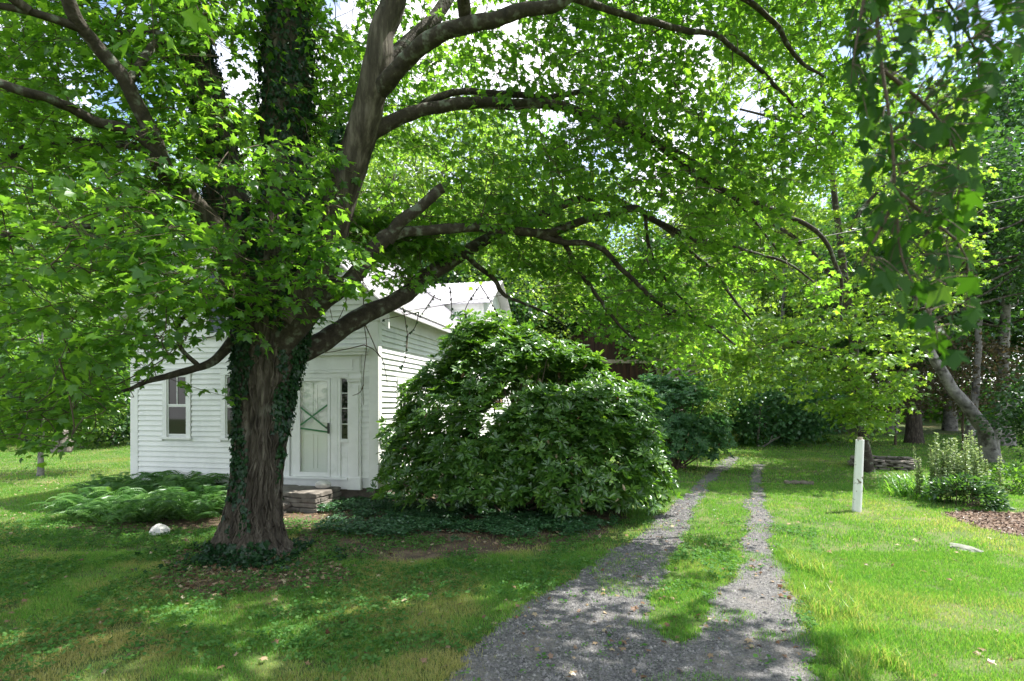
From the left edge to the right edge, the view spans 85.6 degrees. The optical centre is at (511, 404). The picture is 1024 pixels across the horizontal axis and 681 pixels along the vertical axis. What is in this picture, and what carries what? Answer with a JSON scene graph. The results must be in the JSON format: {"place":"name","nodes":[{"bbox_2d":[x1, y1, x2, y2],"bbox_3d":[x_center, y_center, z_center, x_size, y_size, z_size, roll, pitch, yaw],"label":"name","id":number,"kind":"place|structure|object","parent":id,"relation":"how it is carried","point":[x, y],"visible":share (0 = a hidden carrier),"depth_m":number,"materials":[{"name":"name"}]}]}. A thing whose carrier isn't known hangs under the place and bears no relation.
{"place":"outdoors","nodes":[
{"label":"outdoors","id":0,"kind":"place"},
{"bbox_2d":[0,410,1023,680],"bbox_3d":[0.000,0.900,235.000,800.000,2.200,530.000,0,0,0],"label":"lawn","id":1,"kind":"structure","parent":0,"point":[928,428],"depth_m":6.19,"materials":[{"name":"green plant"}]},
{"bbox_2d":[0,385,52,441],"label":"dark shrub","id":2,"kind":"object","parent":1,"relation":"on","point":[11,394],"visible":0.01,"depth_m":27.98,"materials":[{"name":"green plant"}]},
{"bbox_2d":[0,223,91,390],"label":"leafy tree","id":3,"kind":"object","parent":1,"relation":"on","point":[8,300],"visible":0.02,"depth_m":29.80,"materials":[{"name":"green plant"}]},
{"bbox_2d":[50,429,73,452],"bbox_3d":[-18.740,1.645,23.010,0.747,1.500,0.764,0,0,-23],"label":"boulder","id":4,"kind":"object","parent":1,"relation":"on","point":[68,449],"visible":0.14,"depth_m":22.80,"materials":[{"name":"stone"}]},
{"bbox_2d":[0,297,129,476],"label":"tree","id":5,"kind":"object","parent":1,"relation":"on","point":[40,471],"visible":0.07,"depth_m":15.81,"materials":[{"name":"green plant"}]},
{"bbox_2d":[0,182,132,408],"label":"light tree","id":6,"kind":"object","parent":1,"relation":"on","point":[60,250],"visible":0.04,"depth_m":33.15,"materials":[{"name":"green plant"}]},
{"bbox_2d":[7,187,133,306],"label":"leafy tree","id":7,"kind":"object","parent":1,"relation":"on","point":[49,225],"depth_m":42.61,"materials":[{"name":"green plant"}]},
{"bbox_2d":[5,263,136,441],"bbox_3d":[-22.277,-2.881,30.011,9.330,9.909,8.746,0,0,-28],"label":"light tree","id":8,"kind":"object","parent":1,"relation":"on","point":[89,294],"visible":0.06,"depth_m":28.33,"materials":[{"name":"green plant"}]},
{"bbox_2d":[20,398,129,448],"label":"yellow shrub","id":9,"kind":"object","parent":1,"relation":"on","point":[99,435],"visible":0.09,"depth_m":25.17,"materials":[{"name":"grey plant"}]},
{"bbox_2d":[65,369,129,447],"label":"dark shrub","id":10,"kind":"object","parent":1,"relation":"on","point":[123,429],"visible":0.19,"depth_m":26.14,"materials":[{"name":"green plant"}]},
{"bbox_2d":[28,177,190,375],"bbox_3d":[-24.783,-6.871,37.982,14.908,18.128,14.348,0,0,0],"label":"leafy tree","id":11,"kind":"object","parent":1,"relation":"on","point":[99,217],"visible":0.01,"depth_m":35.45,"materials":[{"name":"green plant"}]},
{"bbox_2d":[17,470,229,525],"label":"ferns","id":12,"kind":"object","parent":1,"relation":"on","point":[177,495],"visible":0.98,"depth_m":9.54,"materials":[{"name":"green plant"}]},
{"bbox_2d":[58,517,220,533],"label":"bare ground","id":13,"kind":"structure","parent":1,"relation":"on","point":[188,523],"depth_m":9.18,"materials":[{"name":"soil"}]},
{"bbox_2d":[149,524,169,535],"bbox_3d":[-5.447,1.965,8.542,0.310,0.260,0.236,0,0,0],"label":"rock","id":14,"kind":"object","parent":1,"relation":"on","point":[159,528],"visible":0.54,"depth_m":8.47,"materials":[{"name":"stone"}]},
{"bbox_2d":[148,542,356,598],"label":"bare ground","id":15,"kind":"structure","parent":1,"relation":"on","point":[246,575],"depth_m":6.35,"materials":[{"name":"soil"}]},
{"bbox_2d":[216,507,321,528],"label":"bare ground","id":16,"kind":"structure","parent":1,"relation":"on","point":[317,516],"depth_m":9.86,"materials":[{"name":"soil"}]},
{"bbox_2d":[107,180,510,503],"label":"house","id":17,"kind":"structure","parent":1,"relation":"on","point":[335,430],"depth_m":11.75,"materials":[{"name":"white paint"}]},
{"bbox_2d":[159,369,191,439],"bbox_3d":[-7.274,-0.011,11.977,0.781,1.518,0.088,0,0,13],"label":"window","id":18,"kind":"structure","parent":17,"relation":"in","point":[176,407],"depth_m":12.01,"materials":[{"name":"white paint"}]},
{"bbox_2d":[199,266,229,337],"bbox_3d":[-6.282,-2.198,11.758,0.775,1.537,0.088,0,0,13],"label":"window","id":19,"kind":"structure","parent":17,"relation":"in","point":[212,276],"depth_m":11.81,"materials":[{"name":"white paint"}]},
{"bbox_2d":[218,369,232,439],"bbox_3d":[-5.844,-0.001,11.661,0.755,1.505,0.088,0,0,13],"label":"window","id":20,"kind":"structure","parent":17,"relation":"in","point":[225,413],"depth_m":11.72,"materials":[{"name":"white paint"}]},
{"bbox_2d":[297,378,329,476],"bbox_3d":[-4.040,0.460,11.259,0.756,1.993,0.090,0,0,13],"label":"door","id":21,"kind":"structure","parent":17,"relation":"in","point":[313,410],"depth_m":11.29,"materials":[{"name":"white paint"}]},
{"bbox_2d":[396,379,412,442],"bbox_3d":[-2.359,0.152,12.235,0.088,1.425,0.877,0,0,13],"label":"window","id":22,"kind":"structure","parent":17,"relation":"in","point":[399,381],"depth_m":12.00,"materials":[{"name":"white paint"}]},
{"bbox_2d":[402,196,1022,311],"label":"power cable","id":23,"kind":"object","parent":17,"relation":"on","point":[678,263],"visible":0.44,"depth_m":11.76,"materials":[{"name":"black rubber"}]},
{"bbox_2d":[282,484,341,513],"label":"stone steps","id":24,"kind":"structure","parent":1,"relation":"on","point":[304,499],"depth_m":10.28,"materials":[{"name":"grey stone"}]},
{"bbox_2d":[315,480,330,488],"bbox_3d":[-3.673,1.555,10.751,0.308,0.170,0.241,0,0,0],"label":"cobble stone","id":25,"kind":"object","parent":24,"relation":"on","point":[322,484],"visible":0.94,"depth_m":10.67,"materials":[{"name":"white stone"}]},
{"bbox_2d":[253,145,381,240],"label":"airy tree","id":26,"kind":"object","parent":1,"relation":"on","point":[365,188],"visible":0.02,"depth_m":35.97,"materials":[{"name":"green plant"}]},
{"bbox_2d":[321,112,487,273],"bbox_3d":[-6.783,-7.605,32.934,11.019,19.490,10.779,0,0,0],"label":"airy tree","id":27,"kind":"object","parent":1,"relation":"on","point":[407,184],"visible":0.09,"depth_m":31.65,"materials":[{"name":"green plant"}]},
{"bbox_2d":[0,517,818,680],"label":"weeds","id":28,"kind":"object","parent":1,"relation":"on","point":[344,634],"visible":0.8,"depth_m":5.93,"materials":[{"name":"green plant"}]},
{"bbox_2d":[359,78,534,280],"bbox_3d":[-4.257,-10.041,37.094,12.935,24.363,13.223,0,0,-16],"label":"airy tree","id":29,"kind":"object","parent":1,"relation":"on","point":[466,166],"visible":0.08,"depth_m":34.92,"materials":[{"name":"green plant"}]},
{"bbox_2d":[298,490,628,561],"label":"bare ground","id":30,"kind":"structure","parent":1,"relation":"on","point":[488,545],"depth_m":8.19,"materials":[{"name":"soil"}]},
{"bbox_2d":[305,488,619,540],"bbox_3d":[-0.647,1.898,10.491,6.224,0.180,5.172,0,0,0],"label":"ground cover","id":31,"kind":"object","parent":30,"relation":"on","point":[381,525],"visible":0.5,"depth_m":8.99,"materials":[{"name":"green plant"}]},
{"bbox_2d":[366,308,683,522],"bbox_3d":[0.187,0.076,10.452,5.849,3.999,3.746,0,0,0],"label":"rhododendron bush","id":32,"kind":"object","parent":30,"relation":"on","point":[601,405],"visible":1,"depth_m":9.38,"materials":[{"name":"green plant"}]},
{"bbox_2d":[404,220,561,363],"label":"dark tree","id":33,"kind":"object","parent":1,"relation":"on","point":[514,310],"visible":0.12,"depth_m":28.63,"materials":[{"name":"green plant"}]},
{"bbox_2d":[419,174,561,339],"bbox_3d":[-1.815,-5.203,29.947,8.815,14.618,8.624,0,0,0],"label":"airy tree","id":34,"kind":"object","parent":1,"relation":"on","point":[516,287],"visible":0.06,"depth_m":28.48,"materials":[{"name":"green plant"}]},
{"bbox_2d":[0,0,1014,565],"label":"maple tree","id":35,"kind":"object","parent":1,"relation":"on","point":[366,240],"visible":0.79,"depth_m":7.13,"materials":[{"name":"green plant"}]},
{"bbox_2d":[101,0,367,577],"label":"ivy","id":36,"kind":"object","parent":35,"relation":"attached to","point":[260,554],"visible":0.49,"depth_m":7.23,"materials":[{"name":"green plant"}]},
{"bbox_2d":[201,219,328,551],"bbox_3d":[-3.146,-0.148,7.000,1.948,4.198,0.618,0,0,0],"label":"loose vine","id":37,"kind":"object","parent":35,"relation":"hanging from","point":[252,261],"visible":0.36,"depth_m":6.70,"materials":[{"name":"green plant"}]},
{"bbox_2d":[325,280,500,404],"bbox_3d":[-1.699,-1.057,9.418,2.985,2.117,0.896,0,0,-22],"label":"dead vine","id":38,"kind":"object","parent":35,"relation":"hanging from","point":[428,305],"visible":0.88,"depth_m":9.52,"materials":[{"name":"brown plant"}]},
{"bbox_2d":[835,0,1023,370],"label":"overhanging branch","id":39,"kind":"object","parent":35,"relation":"attached to","point":[945,131],"visible":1,"depth_m":1.92,"materials":[{"name":"green plant"}]},
{"bbox_2d":[0,482,1023,680],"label":"fallen leaves","id":40,"kind":"object","parent":1,"relation":"on","point":[572,673],"visible":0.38,"depth_m":6.31,"materials":[{"name":"brown plant"}]},
{"bbox_2d":[0,55,1023,424],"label":"woods","id":41,"kind":"object","parent":1,"relation":"on","point":[930,417],"visible":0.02,"depth_m":53.93,"materials":[{"name":"green plant"}]},
{"bbox_2d":[426,87,609,407],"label":"leafy tree","id":42,"kind":"object","parent":1,"relation":"on","point":[512,125],"visible":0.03,"depth_m":40.78,"materials":[{"name":"green plant"}]},
{"bbox_2d":[483,172,607,392],"bbox_3d":[0.878,-7.186,37.870,11.857,18.516,12.121,0,0,40],"label":"airy tree","id":43,"kind":"object","parent":1,"relation":"on","point":[557,292],"visible":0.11,"depth_m":36.42,"materials":[{"name":"green plant"}]},
{"bbox_2d":[512,292,592,399],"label":"dark tree","id":44,"kind":"object","parent":1,"relation":"on","point":[573,330],"visible":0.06,"depth_m":41.06,"materials":[{"name":"green plant"}]},
{"bbox_2d":[520,175,627,328],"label":"light tree","id":45,"kind":"object","parent":1,"relation":"on","point":[588,226],"visible":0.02,"depth_m":50.76,"materials":[{"name":"green plant"}]},
{"bbox_2d":[548,281,609,338],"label":"leafy tree","id":46,"kind":"object","parent":1,"relation":"on","point":[585,302],"visible":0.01,"depth_m":45.61,"materials":[{"name":"green plant"}]},
{"bbox_2d":[538,162,683,326],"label":"airy tree","id":47,"kind":"object","parent":1,"relation":"on","point":[608,227],"visible":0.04,"depth_m":43.29,"materials":[{"name":"green plant"}]},
{"bbox_2d":[561,278,694,443],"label":"barn","id":48,"kind":"structure","parent":1,"relation":"on","point":[626,370],"depth_m":27.98,"materials":[{"name":"brown wood"}]},
{"bbox_2d":[445,457,822,680],"bbox_3d":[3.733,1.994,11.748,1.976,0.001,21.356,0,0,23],"label":"driveway rut gravel","id":49,"kind":"structure","parent":1,"relation":"on","point":[478,655],"depth_m":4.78,"materials":[{"name":"grey gravel"}]},
{"bbox_2d":[594,230,691,305],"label":"pine tree","id":50,"kind":"object","parent":1,"relation":"on","point":[663,242],"visible":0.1,"depth_m":38.54,"materials":[{"name":"green plant"}]},
{"bbox_2d":[576,245,717,378],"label":"tree","id":51,"kind":"object","parent":1,"relation":"on","point":[636,307],"visible":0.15,"depth_m":24.82,"materials":[{"name":"green plant"}]},
{"bbox_2d":[634,371,738,469],"bbox_3d":[5.173,0.502,17.438,3.596,3.146,3.251,0,0,0],"label":"rhododendron bush","id":52,"kind":"object","parent":1,"relation":"on","point":[691,428],"visible":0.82,"depth_m":16.64,"materials":[{"name":"green plant"}]},
{"bbox_2d":[605,196,781,383],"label":"airy tree","id":53,"kind":"object","parent":1,"relation":"on","point":[632,239],"depth_m":40.31,"materials":[{"name":"green plant"}]},
{"bbox_2d":[689,397,741,440],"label":"pale shrub","id":54,"kind":"object","parent":1,"relation":"on","point":[714,408],"visible":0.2,"depth_m":26.23,"materials":[{"name":"green plant"}]},
{"bbox_2d":[637,286,806,421],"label":"leaning tree","id":55,"kind":"object","parent":1,"relation":"on","point":[726,393],"visible":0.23,"depth_m":22.19,"materials":[{"name":"green plant"}]},
{"bbox_2d":[716,427,745,445],"bbox_3d":[10.142,1.522,26.967,3.848,0.956,3.903,0,0,0],"label":"grass mound","id":56,"kind":"object","parent":1,"relation":"on","point":[729,439],"depth_m":26.77,"materials":[{"name":"green plant"}]},
{"bbox_2d":[646,464,820,680],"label":"driveway rut gravel","id":57,"kind":"structure","parent":1,"relation":"on","point":[744,673],"depth_m":4.73,"materials":[{"name":"grey gravel"}]},
{"bbox_2d":[656,131,810,379],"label":"light tree","id":58,"kind":"object","parent":1,"relation":"on","point":[669,213],"visible":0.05,"depth_m":42.64,"materials":[{"name":"green plant"}]},
{"bbox_2d":[735,433,772,446],"bbox_3d":[11.793,1.677,26.978,2.664,0.646,2.196,0,0,13],"label":"grass mound","id":59,"kind":"object","parent":1,"relation":"on","point":[751,444],"depth_m":26.67,"materials":[{"name":"green plant"}]},
{"bbox_2d":[756,393,761,444],"bbox_3d":[11.982,0.763,26.637,0.371,2.685,0.340,0,0,-37],"label":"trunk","id":60,"kind":"object","parent":1,"relation":"on","point":[758,432],"visible":0.28,"depth_m":26.61,"materials":[{"name":"grey wood"}]},
{"bbox_2d":[757,435,779,446],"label":"driftwood branch","id":61,"kind":"object","parent":1,"relation":"on","point":[770,441],"visible":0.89,"depth_m":26.35,"materials":[{"name":"grey wood"}]},
{"bbox_2d":[688,353,854,446],"bbox_3d":[12.441,-0.225,28.276,8.920,4.746,8.382,0,0,0],"label":"bush","id":62,"kind":"object","parent":1,"relation":"on","point":[749,417],"visible":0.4,"depth_m":26.32,"materials":[{"name":"green plant"}]},
{"bbox_2d":[705,158,860,405],"bbox_3d":[18.415,-7.902,37.914,9.995,19.977,10.663,0,0,-19],"label":"light tree","id":63,"kind":"object","parent":1,"relation":"on","point":[785,268],"visible":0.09,"depth_m":36.85,"materials":[{"name":"green plant"}]},
{"bbox_2d":[784,480,813,485],"bbox_3d":[7.168,1.963,13.821,0.678,0.161,0.189,0,0,14],"label":"rock","id":64,"kind":"object","parent":1,"relation":"on","point":[803,482],"visible":0.77,"depth_m":13.79,"materials":[{"name":"stone"}]},
{"bbox_2d":[743,280,863,400],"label":"leafy tree","id":65,"kind":"object","parent":1,"relation":"on","point":[792,317],"visible":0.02,"depth_m":44.02,"materials":[{"name":"green plant"}]},
{"bbox_2d":[753,375,855,442],"bbox_3d":[15.787,0.097,30.145,6.441,4.090,6.538,0,0,-19],"label":"bush","id":66,"kind":"object","parent":1,"relation":"on","point":[829,425],"visible":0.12,"depth_m":28.48,"materials":[{"name":"green plant"}]},
{"bbox_2d":[766,253,884,428],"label":"dark tree","id":67,"kind":"object","parent":1,"relation":"on","point":[800,335],"visible":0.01,"depth_m":41.40,"materials":[{"name":"green plant"}]},
{"bbox_2d":[655,0,1001,472],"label":"young maple tree","id":68,"kind":"object","parent":1,"relation":"on","point":[849,408],"visible":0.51,"depth_m":15.06,"materials":[{"name":"green plant"}]},
{"bbox_2d":[799,165,862,260],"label":"airy tree","id":69,"kind":"object","parent":1,"relation":"on","point":[831,199],"visible":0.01,"depth_m":48.07,"materials":[{"name":"green plant"}]},
{"bbox_2d":[852,437,863,511],"bbox_3d":[6.502,1.353,10.394,0.198,1.493,0.208,0,0,36],"label":"marker post","id":70,"kind":"object","parent":1,"relation":"on","point":[858,479],"visible":0.95,"depth_m":10.34,"materials":[{"name":"white paint"}]},
{"bbox_2d":[847,455,920,469],"bbox_3d":[11.889,1.843,17.697,2.010,0.329,2.017,0,0,0],"label":"stone ring","id":71,"kind":"object","parent":1,"relation":"on","point":[895,462],"visible":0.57,"depth_m":16.96,"materials":[{"name":"grey stone"}]},
{"bbox_2d":[839,355,943,444],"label":"tree","id":72,"kind":"object","parent":1,"relation":"on","point":[905,403],"visible":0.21,"depth_m":26.48,"materials":[{"name":"green plant"}]},
{"bbox_2d":[785,168,998,432],"bbox_3d":[25.978,-7.376,38.094,14.348,19.034,14.908,0,0,-9],"label":"leafy tree","id":73,"kind":"object","parent":1,"relation":"on","point":[847,344],"visible":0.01,"depth_m":37.18,"materials":[{"name":"green plant"}]},
{"bbox_2d":[846,470,946,501],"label":"daylily clump","id":74,"kind":"object","parent":1,"relation":"on","point":[907,492],"visible":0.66,"depth_m":12.10,"materials":[{"name":"green plant"}]},
{"bbox_2d":[774,140,1023,443],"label":"old tree","id":75,"kind":"object","parent":1,"relation":"on","point":[913,431],"visible":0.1,"depth_m":28.39,"materials":[{"name":"green plant"}]},
{"bbox_2d":[801,104,1023,462],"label":"grey tree","id":76,"kind":"object","parent":1,"relation":"on","point":[991,450],"visible":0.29,"depth_m":19.73,"materials":[{"name":"green plant"}]},
{"bbox_2d":[913,446,933,496],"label":"slender perennial","id":77,"kind":"object","parent":1,"relation":"on","point":[914,490],"visible":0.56,"depth_m":11.74,"materials":[{"name":"green plant"}]},
{"bbox_2d":[847,14,1023,445],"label":"tall tree","id":78,"kind":"object","parent":1,"relation":"on","point":[1007,106],"visible":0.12,"depth_m":26.12,"materials":[{"name":"green plant"}]},
{"bbox_2d":[876,146,1023,430],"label":"tall tree","id":79,"kind":"object","parent":1,"relation":"on","point":[949,421],"visible":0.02,"depth_m":39.46,"materials":[{"name":"green plant"}]},
{"bbox_2d":[885,318,1023,454],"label":"tree","id":80,"kind":"object","parent":1,"relation":"on","point":[993,347],"visible":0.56,"depth_m":20.98,"materials":[{"name":"green plant"}]},
{"bbox_2d":[913,430,1006,504],"bbox_3d":[9.107,1.272,11.244,1.290,1.497,1.067,0,0,0],"label":"tall perennial","id":81,"kind":"object","parent":1,"relation":"on","point":[951,466],"visible":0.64,"depth_m":11.25,"materials":[{"name":"green plant"}]},
{"bbox_2d":[948,543,983,553],"bbox_3d":[6.242,1.992,7.641,0.260,0.109,0.507,0,0,0],"label":"rock","id":82,"kind":"object","parent":1,"relation":"on","point":[969,548],"visible":0.62,"depth_m":7.55,"materials":[{"name":"stone"}]},
{"bbox_2d":[918,472,1016,510],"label":"leafy shrub","id":83,"kind":"object","parent":1,"relation":"on","point":[996,498],"visible":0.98,"depth_m":10.64,"materials":[{"name":"green plant"}]},
{"bbox_2d":[939,509,1023,536],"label":"mulch ground","id":84,"kind":"structure","parent":1,"relation":"on","point":[992,518],"depth_m":9.53,"materials":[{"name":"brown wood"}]},
{"bbox_2d":[956,371,1023,462],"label":"side bush","id":85,"kind":"object","parent":1,"relation":"on","point":[1014,417],"visible":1,"depth_m":16.97,"materials":[{"name":"green plant"}]},
{"bbox_2d":[972,291,1023,390],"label":"tall tree","id":86,"kind":"object","parent":1,"relation":"on","point":[1016,354],"depth_m":49.46,"materials":[{"name":"green plant"}]},
{"bbox_2d":[980,190,1023,373],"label":"tall tree","id":87,"kind":"object","parent":1,"relation":"on","point":[1021,334],"visible":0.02,"depth_m":34.70,"materials":[{"name":"green plant"}]},
{"bbox_2d":[983,459,1023,494],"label":"arching shrub","id":88,"kind":"object","parent":1,"relation":"on","point":[1018,474],"visible":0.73,"depth_m":12.60,"materials":[{"name":"green plant"}]},
{"bbox_2d":[0,0,1023,402],"label":"sky","id":89,"kind":"structure","parent":0,"point":[345,7],"materials":[{"name":"white"}]}
]}

